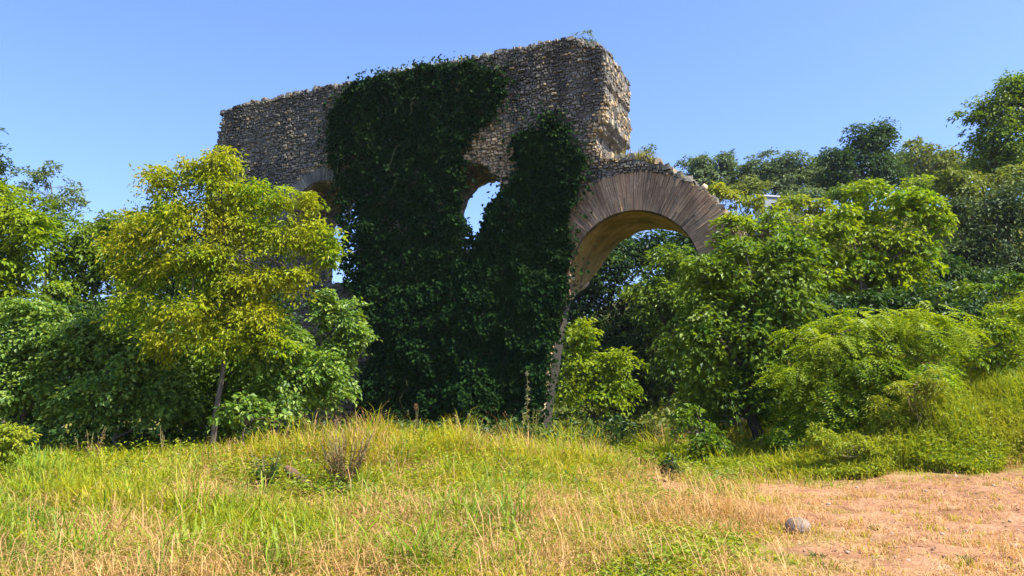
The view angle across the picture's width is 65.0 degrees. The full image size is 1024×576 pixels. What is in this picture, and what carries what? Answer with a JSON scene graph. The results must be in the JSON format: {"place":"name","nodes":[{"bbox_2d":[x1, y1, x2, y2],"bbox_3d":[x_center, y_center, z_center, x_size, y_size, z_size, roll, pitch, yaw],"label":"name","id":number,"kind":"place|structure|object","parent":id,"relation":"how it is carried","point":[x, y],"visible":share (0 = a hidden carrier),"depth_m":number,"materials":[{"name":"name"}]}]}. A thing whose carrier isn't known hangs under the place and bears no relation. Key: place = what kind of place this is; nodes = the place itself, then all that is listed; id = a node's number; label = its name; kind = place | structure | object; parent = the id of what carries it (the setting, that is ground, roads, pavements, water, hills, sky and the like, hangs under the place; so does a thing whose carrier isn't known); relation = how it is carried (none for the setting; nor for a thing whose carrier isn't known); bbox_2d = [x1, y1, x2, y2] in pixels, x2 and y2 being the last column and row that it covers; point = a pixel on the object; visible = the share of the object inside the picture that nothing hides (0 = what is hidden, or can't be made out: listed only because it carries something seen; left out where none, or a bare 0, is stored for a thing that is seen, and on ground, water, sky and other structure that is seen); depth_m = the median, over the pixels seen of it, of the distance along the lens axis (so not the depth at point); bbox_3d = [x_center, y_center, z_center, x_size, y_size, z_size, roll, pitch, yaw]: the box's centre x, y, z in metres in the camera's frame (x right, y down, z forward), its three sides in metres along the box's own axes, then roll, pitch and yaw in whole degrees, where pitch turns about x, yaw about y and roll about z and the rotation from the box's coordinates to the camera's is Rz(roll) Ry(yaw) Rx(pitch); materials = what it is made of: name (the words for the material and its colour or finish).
{"place":"outdoors","nodes":[
{"label":"outdoors","id":0,"kind":"place"},
{"bbox_2d":[0,0,1023,335],"label":"sky","id":1,"kind":"structure","parent":0,"point":[93,88],"materials":[{"name":"blue"}]},
{"bbox_2d":[4,216,1023,575],"bbox_3d":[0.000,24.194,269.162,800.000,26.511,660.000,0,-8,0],"label":"ground","id":2,"kind":"structure","parent":0,"point":[914,562],"depth_m":10.79,"materials":[{"name":"soil"}]},
{"bbox_2d":[0,128,19,207],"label":"tree","id":3,"kind":"object","parent":2,"relation":"on","point":[2,168],"visible":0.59,"depth_m":46.44,"materials":[{"name":"green plant"}]},
{"bbox_2d":[0,421,41,471],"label":"bush","id":4,"kind":"object","parent":2,"relation":"on","point":[10,435],"visible":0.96,"depth_m":12.70,"materials":[{"name":"green plant"}]},
{"bbox_2d":[0,178,73,422],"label":"tree","id":5,"kind":"object","parent":2,"relation":"on","point":[20,225],"visible":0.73,"depth_m":22.21,"materials":[{"name":"green plant"}]},
{"bbox_2d":[8,159,95,287],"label":"tree","id":6,"kind":"object","parent":2,"relation":"on","point":[37,176],"visible":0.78,"depth_m":51.15,"materials":[{"name":"green plant"}]},
{"bbox_2d":[2,297,110,443],"bbox_3d":[-13.538,2.481,22.875,4.549,4.564,3.250,1,-8,-10],"label":"bush","id":7,"kind":"object","parent":2,"relation":"on","point":[27,416],"visible":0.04,"depth_m":22.41,"materials":[{"name":"green plant"}]},
{"bbox_2d":[0,289,118,451],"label":"bush","id":8,"kind":"object","parent":2,"relation":"on","point":[22,332],"visible":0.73,"depth_m":18.22,"materials":[{"name":"green plant"}]},
{"bbox_2d":[74,426,105,463],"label":"dead plant","id":9,"kind":"object","parent":2,"relation":"on","point":[99,444],"visible":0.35,"depth_m":15.44,"materials":[{"name":"brown plant"}]},
{"bbox_2d":[29,198,175,434],"bbox_3d":[-12.580,1.060,24.134,4.592,7.663,2.741,0,-8,0],"label":"tree","id":10,"kind":"object","parent":2,"relation":"on","point":[77,245],"visible":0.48,"depth_m":24.02,"materials":[{"name":"green plant"}]},
{"bbox_2d":[85,208,144,293],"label":"tree","id":11,"kind":"object","parent":2,"relation":"on","point":[100,217],"visible":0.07,"depth_m":58.68,"materials":[{"name":"green plant"}]},
{"bbox_2d":[22,305,212,454],"bbox_3d":[-8.882,2.200,18.182,4.190,3.671,2.710,0,-8,0],"label":"bush","id":12,"kind":"object","parent":2,"relation":"on","point":[124,385],"visible":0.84,"depth_m":17.97,"materials":[{"name":"green plant"}]},
{"bbox_2d":[29,294,220,442],"bbox_3d":[-10.897,2.466,22.837,5.714,4.499,3.302,-2,-8,13],"label":"bush","id":13,"kind":"object","parent":2,"relation":"on","point":[93,302],"visible":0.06,"depth_m":22.52,"materials":[{"name":"green plant"}]},
{"bbox_2d":[159,426,164,454],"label":"dead plant","id":14,"kind":"object","parent":2,"relation":"on","point":[161,441],"visible":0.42,"depth_m":15.54,"materials":[{"name":"brown plant"}]},
{"bbox_2d":[66,194,308,430],"bbox_3d":[-10.704,0.957,25.675,8.263,8.218,5.526,0,-8,0],"label":"tree","id":15,"kind":"object","parent":2,"relation":"on","point":[172,292],"visible":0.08,"depth_m":25.37,"materials":[{"name":"green plant"}]},
{"bbox_2d":[146,325,273,443],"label":"bush","id":16,"kind":"object","parent":2,"relation":"on","point":[211,378],"visible":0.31,"depth_m":18.78,"materials":[{"name":"green plant"}]},
{"bbox_2d":[87,145,352,454],"bbox_3d":[-6.255,0.312,17.047,5.640,7.004,2.590,0,-8,0],"label":"tree","id":17,"kind":"object","parent":2,"relation":"on","point":[229,284],"visible":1,"depth_m":17.05,"materials":[{"name":"green plant"}]},
{"bbox_2d":[159,317,318,436],"bbox_3d":[-7.358,2.569,21.865,4.334,3.976,2.857,0,-8,0],"label":"bush","id":18,"kind":"object","parent":2,"relation":"on","point":[296,417],"visible":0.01,"depth_m":21.64,"materials":[{"name":"green plant"}]},
{"bbox_2d":[205,391,295,453],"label":"bush","id":19,"kind":"object","parent":2,"relation":"on","point":[253,407],"visible":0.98,"depth_m":15.57,"materials":[{"name":"green plant"}]},
{"bbox_2d":[249,451,282,498],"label":"tall weed","id":20,"kind":"object","parent":2,"relation":"on","point":[273,465],"visible":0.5,"depth_m":11.78,"materials":[{"name":"green plant"}]},
{"bbox_2d":[234,317,350,438],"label":"bush","id":21,"kind":"object","parent":2,"relation":"on","point":[296,389],"visible":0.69,"depth_m":17.46,"materials":[{"name":"green plant"}]},
{"bbox_2d":[283,465,322,498],"bbox_3d":[-3.114,2.903,12.020,0.830,0.466,0.186,-5,-9,34],"label":"fallen log","id":22,"kind":"object","parent":2,"relation":"on","point":[292,470],"visible":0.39,"depth_m":12.07,"materials":[{"name":"brown wood"}]},
{"bbox_2d":[4,412,663,454],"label":"undergrowth","id":23,"kind":"object","parent":2,"relation":"on","point":[51,431],"visible":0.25,"depth_m":19.35,"materials":[{"name":"green plant"}]},
{"bbox_2d":[308,427,374,497],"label":"dead plant","id":24,"kind":"object","parent":2,"relation":"on","point":[337,459],"visible":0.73,"depth_m":11.82,"materials":[{"name":"brown plant"}]},
{"bbox_2d":[302,287,382,434],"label":"bush","id":25,"kind":"object","parent":2,"relation":"on","point":[349,332],"visible":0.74,"depth_m":18.43,"materials":[{"name":"green plant"}]},
{"bbox_2d":[0,426,776,575],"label":"undergrowth","id":26,"kind":"object","parent":2,"relation":"on","point":[710,541],"visible":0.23,"depth_m":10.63,"materials":[{"name":"green plant"}]},
{"bbox_2d":[414,403,418,433],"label":"tall weed","id":27,"kind":"object","parent":2,"relation":"on","point":[416,407],"visible":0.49,"depth_m":17.21,"materials":[{"name":"brown plant"}]},
{"bbox_2d":[198,35,768,433],"bbox_3d":[-1.863,-0.952,27.721,20.674,13.632,3.083,-3,-8,23],"label":"aqueduct","id":28,"kind":"object","parent":2,"relation":"on","point":[587,84],"visible":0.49,"depth_m":25.96,"materials":[{"name":"stone"}]},
{"bbox_2d":[316,51,519,432],"bbox_3d":[-3.510,-1.341,26.350,7.943,13.275,1.433,-3,-8,22],"label":"ivy","id":29,"kind":"object","parent":28,"relation":"attached to","point":[452,386],"visible":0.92,"depth_m":26.50,"materials":[{"name":"green plant"}]},
{"bbox_2d":[390,42,606,71],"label":"grass","id":30,"kind":"structure","parent":28,"relation":"on","point":[449,60],"depth_m":27.27,"materials":[{"name":"green plant"}]},
{"bbox_2d":[456,102,595,432],"bbox_3d":[0.403,-0.428,24.680,4.535,11.070,1.309,-2,-8,18],"label":"ivy","id":31,"kind":"object","parent":28,"relation":"attached to","point":[537,265],"visible":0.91,"depth_m":24.73,"materials":[{"name":"green plant"}]},
{"bbox_2d":[571,30,595,41],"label":"bush","id":32,"kind":"object","parent":28,"relation":"on","point":[586,39],"visible":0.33,"depth_m":25.89,"materials":[{"name":"green plant"}]},
{"bbox_2d":[640,143,657,156],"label":"bush","id":33,"kind":"object","parent":28,"relation":"on","point":[648,150],"visible":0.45,"depth_m":24.96,"materials":[{"name":"green plant"}]},
{"bbox_2d":[613,148,698,188],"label":"dry grass","id":34,"kind":"structure","parent":28,"relation":"on","point":[638,155],"depth_m":24.18,"materials":[{"name":"plant"}]},
{"bbox_2d":[700,183,707,190],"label":"stone block","id":35,"kind":"structure","parent":28,"relation":"on","point":[704,185],"depth_m":24.60,"materials":[{"name":"stone"}]},
{"bbox_2d":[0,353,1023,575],"bbox_3d":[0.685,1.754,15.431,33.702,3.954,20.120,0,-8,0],"label":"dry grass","id":36,"kind":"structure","parent":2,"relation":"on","point":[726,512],"depth_m":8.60,"materials":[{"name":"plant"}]},
{"bbox_2d":[0,347,1023,575],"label":"grass","id":37,"kind":"structure","parent":2,"relation":"on","point":[282,552],"depth_m":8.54,"materials":[{"name":"green plant"}]},
{"bbox_2d":[521,372,529,437],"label":"thistle","id":38,"kind":"object","parent":2,"relation":"on","point":[527,398],"visible":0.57,"depth_m":19.79,"materials":[{"name":"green plant"}]},
{"bbox_2d":[522,408,540,448],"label":"tall weed","id":39,"kind":"object","parent":2,"relation":"on","point":[528,425],"visible":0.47,"depth_m":19.29,"materials":[{"name":"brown plant"}]},
{"bbox_2d":[554,316,649,427],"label":"bush","id":40,"kind":"object","parent":2,"relation":"on","point":[610,392],"visible":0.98,"depth_m":28.54,"materials":[{"name":"green plant"}]},
{"bbox_2d":[557,229,696,421],"bbox_3d":[5.273,1.781,36.872,8.882,9.769,5.904,0,-8,0],"label":"tree","id":41,"kind":"object","parent":2,"relation":"on","point":[630,250],"visible":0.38,"depth_m":36.42,"materials":[{"name":"green plant"}]},
{"bbox_2d":[633,564,653,575],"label":"weed","id":42,"kind":"object","parent":2,"relation":"on","point":[638,569],"visible":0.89,"depth_m":6.87,"materials":[{"name":"green plant"}]},
{"bbox_2d":[608,242,701,410],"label":"tree","id":43,"kind":"object","parent":2,"relation":"on","point":[657,292],"visible":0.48,"depth_m":33.81,"materials":[{"name":"green plant"}]},
{"bbox_2d":[657,452,685,478],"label":"bush","id":44,"kind":"object","parent":2,"relation":"on","point":[669,463],"visible":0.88,"depth_m":14.61,"materials":[{"name":"green plant"}]},
{"bbox_2d":[590,437,755,470],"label":"undergrowth","id":45,"kind":"object","parent":2,"relation":"on","point":[643,454],"visible":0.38,"depth_m":17.66,"materials":[{"name":"green plant"}]},
{"bbox_2d":[666,403,734,465],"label":"bush","id":46,"kind":"object","parent":2,"relation":"on","point":[708,437],"visible":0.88,"depth_m":17.20,"materials":[{"name":"green plant"}]},
{"bbox_2d":[673,148,750,203],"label":"tree","id":47,"kind":"object","parent":2,"relation":"on","point":[718,168],"visible":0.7,"depth_m":63.16,"materials":[{"name":"green plant"}]},
{"bbox_2d":[707,181,770,215],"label":"bush","id":48,"kind":"object","parent":2,"relation":"on","point":[721,192],"visible":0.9,"depth_m":44.86,"materials":[{"name":"green plant"}]},
{"bbox_2d":[645,224,838,441],"bbox_3d":[5.562,1.189,19.485,4.716,5.561,2.668,0,-8,0],"label":"tree","id":49,"kind":"object","parent":2,"relation":"on","point":[759,312],"visible":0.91,"depth_m":19.16,"materials":[{"name":"green plant"}]},
{"bbox_2d":[706,203,796,435],"bbox_3d":[6.677,0.828,21.841,2.539,6.344,1.600,0,-8,0],"label":"tree","id":50,"kind":"object","parent":2,"relation":"on","point":[730,219],"visible":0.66,"depth_m":22.14,"materials":[{"name":"green plant"}]},
{"bbox_2d":[727,173,779,215],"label":"bush","id":51,"kind":"object","parent":2,"relation":"on","point":[751,189],"visible":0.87,"depth_m":55.90,"materials":[{"name":"green plant"}]},
{"bbox_2d":[755,195,779,234],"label":"hut","id":52,"kind":"object","parent":2,"relation":"on","point":[770,198],"visible":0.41,"depth_m":50.56,"materials":[{"name":"paint"}]},
{"bbox_2d":[744,209,820,281],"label":"bush","id":53,"kind":"object","parent":2,"relation":"on","point":[796,220],"visible":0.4,"depth_m":40.59,"materials":[{"name":"green plant"}]},
{"bbox_2d":[727,146,841,210],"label":"tree","id":54,"kind":"object","parent":2,"relation":"on","point":[785,172],"visible":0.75,"depth_m":60.94,"materials":[{"name":"green plant"}]},
{"bbox_2d":[551,197,1023,437],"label":"undergrowth","id":55,"kind":"object","parent":2,"relation":"on","point":[654,419],"visible":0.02,"depth_m":34.83,"materials":[{"name":"green plant"}]},
{"bbox_2d":[784,517,810,532],"bbox_3d":[3.362,2.783,9.473,0.303,0.166,0.276,4,-9,-28],"label":"boulder","id":56,"kind":"object","parent":2,"relation":"on","point":[789,523],"visible":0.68,"depth_m":9.38,"materials":[{"name":"stone"}]},
{"bbox_2d":[776,186,828,214],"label":"bush","id":57,"kind":"object","parent":2,"relation":"on","point":[814,192],"visible":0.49,"depth_m":52.06,"materials":[{"name":"green plant"}]},
{"bbox_2d":[773,193,838,234],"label":"bush","id":58,"kind":"object","parent":2,"relation":"on","point":[800,201],"visible":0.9,"depth_m":46.64,"materials":[{"name":"green plant"}]},
{"bbox_2d":[807,549,827,557],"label":"weed","id":59,"kind":"object","parent":2,"relation":"on","point":[815,554],"visible":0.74,"depth_m":7.95,"materials":[{"name":"beige plant"}]},
{"bbox_2d":[799,147,860,211],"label":"tree","id":60,"kind":"object","parent":2,"relation":"on","point":[835,163],"visible":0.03,"depth_m":62.48,"materials":[{"name":"green plant"}]},
{"bbox_2d":[785,288,896,395],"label":"bush","id":61,"kind":"object","parent":2,"relation":"on","point":[855,301],"visible":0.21,"depth_m":21.41,"materials":[{"name":"green plant"}]},
{"bbox_2d":[797,421,885,465],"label":"weed","id":62,"kind":"object","parent":2,"relation":"on","point":[858,446],"visible":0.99,"depth_m":15.49,"materials":[{"name":"green plant"}]},
{"bbox_2d":[815,175,884,210],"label":"bush","id":63,"kind":"object","parent":2,"relation":"on","point":[837,192],"visible":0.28,"depth_m":48.93,"materials":[{"name":"green plant"}]},
{"bbox_2d":[808,116,913,209],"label":"tree","id":64,"kind":"object","parent":2,"relation":"on","point":[869,144],"visible":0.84,"depth_m":57.23,"materials":[{"name":"green plant"}]},
{"bbox_2d":[707,284,1023,479],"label":"undergrowth","id":65,"kind":"object","parent":2,"relation":"on","point":[1002,397],"visible":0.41,"depth_m":15.90,"materials":[{"name":"green plant"}]},
{"bbox_2d":[774,178,959,366],"bbox_3d":[10.793,-0.343,24.850,6.186,6.258,2.797,0,-8,0],"label":"tree","id":66,"kind":"object","parent":2,"relation":"on","point":[873,265],"visible":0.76,"depth_m":24.52,"materials":[{"name":"green plant"}]},
{"bbox_2d":[745,300,991,458],"bbox_3d":[7.795,2.211,17.445,5.688,3.813,2.721,0,-8,0],"label":"shrub","id":67,"kind":"object","parent":2,"relation":"on","point":[841,389],"visible":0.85,"depth_m":17.21,"materials":[{"name":"green plant"}]},
{"bbox_2d":[848,389,959,437],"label":"shrub","id":68,"kind":"object","parent":2,"relation":"on","point":[884,414],"visible":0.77,"depth_m":16.30,"materials":[{"name":"green plant"}]},
{"bbox_2d":[805,249,1014,347],"bbox_3d":[13.389,0.299,27.311,7.651,3.641,3.075,0,-8,0],"label":"tree","id":69,"kind":"object","parent":2,"relation":"on","point":[977,274],"visible":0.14,"depth_m":26.91,"materials":[{"name":"green plant"}]},
{"bbox_2d":[883,367,951,439],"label":"weed","id":70,"kind":"object","parent":2,"relation":"on","point":[931,385],"visible":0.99,"depth_m":15.97,"materials":[{"name":"green plant"}]},
{"bbox_2d":[893,173,956,207],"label":"tree","id":71,"kind":"object","parent":2,"relation":"on","point":[920,182],"visible":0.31,"depth_m":47.68,"materials":[{"name":"green plant"}]},
{"bbox_2d":[891,145,970,189],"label":"tree","id":72,"kind":"object","parent":2,"relation":"on","point":[898,154],"visible":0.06,"depth_m":62.92,"materials":[{"name":"green plant"}]},
{"bbox_2d":[891,135,973,207],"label":"tree","id":73,"kind":"object","parent":2,"relation":"on","point":[917,149],"visible":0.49,"depth_m":59.48,"materials":[{"name":"green plant"}]},
{"bbox_2d":[850,275,1020,366],"bbox_3d":[11.541,1.111,22.024,4.973,2.877,2.415,0,-8,0],"label":"bush","id":74,"kind":"object","parent":2,"relation":"on","point":[906,298],"visible":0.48,"depth_m":21.74,"materials":[{"name":"green plant"}]},
{"bbox_2d":[955,554,976,564],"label":"weed","id":75,"kind":"object","parent":2,"relation":"on","point":[966,562],"visible":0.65,"depth_m":7.61,"materials":[{"name":"yellow plant"}]},
{"bbox_2d":[946,164,995,227],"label":"bush","id":76,"kind":"object","parent":2,"relation":"on","point":[957,167],"visible":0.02,"depth_m":43.09,"materials":[{"name":"green plant"}]},
{"bbox_2d":[929,161,1023,261],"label":"tree","id":77,"kind":"object","parent":2,"relation":"on","point":[952,183],"visible":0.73,"depth_m":36.51,"materials":[{"name":"green plant"}]},
{"bbox_2d":[932,175,1023,302],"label":"tree","id":78,"kind":"object","parent":2,"relation":"on","point":[1008,213],"visible":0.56,"depth_m":29.16,"materials":[{"name":"green plant"}]},
{"bbox_2d":[936,291,1023,382],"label":"shrub","id":79,"kind":"object","parent":2,"relation":"on","point":[1009,331],"visible":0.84,"depth_m":18.29,"materials":[{"name":"green plant"}]},
{"bbox_2d":[941,271,1023,313],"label":"bush","id":80,"kind":"object","parent":2,"relation":"on","point":[1011,288],"visible":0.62,"depth_m":23.06,"materials":[{"name":"green plant"}]},
{"bbox_2d":[946,69,1023,242],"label":"tree","id":81,"kind":"object","parent":2,"relation":"on","point":[998,124],"visible":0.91,"depth_m":41.09,"materials":[{"name":"green plant"}]},
{"bbox_2d":[663,469,1023,575],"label":"gravel","id":82,"kind":"structure","parent":0,"point":[932,548],"depth_m":9.65,"materials":[{"name":"brown gravel"}]}
]}

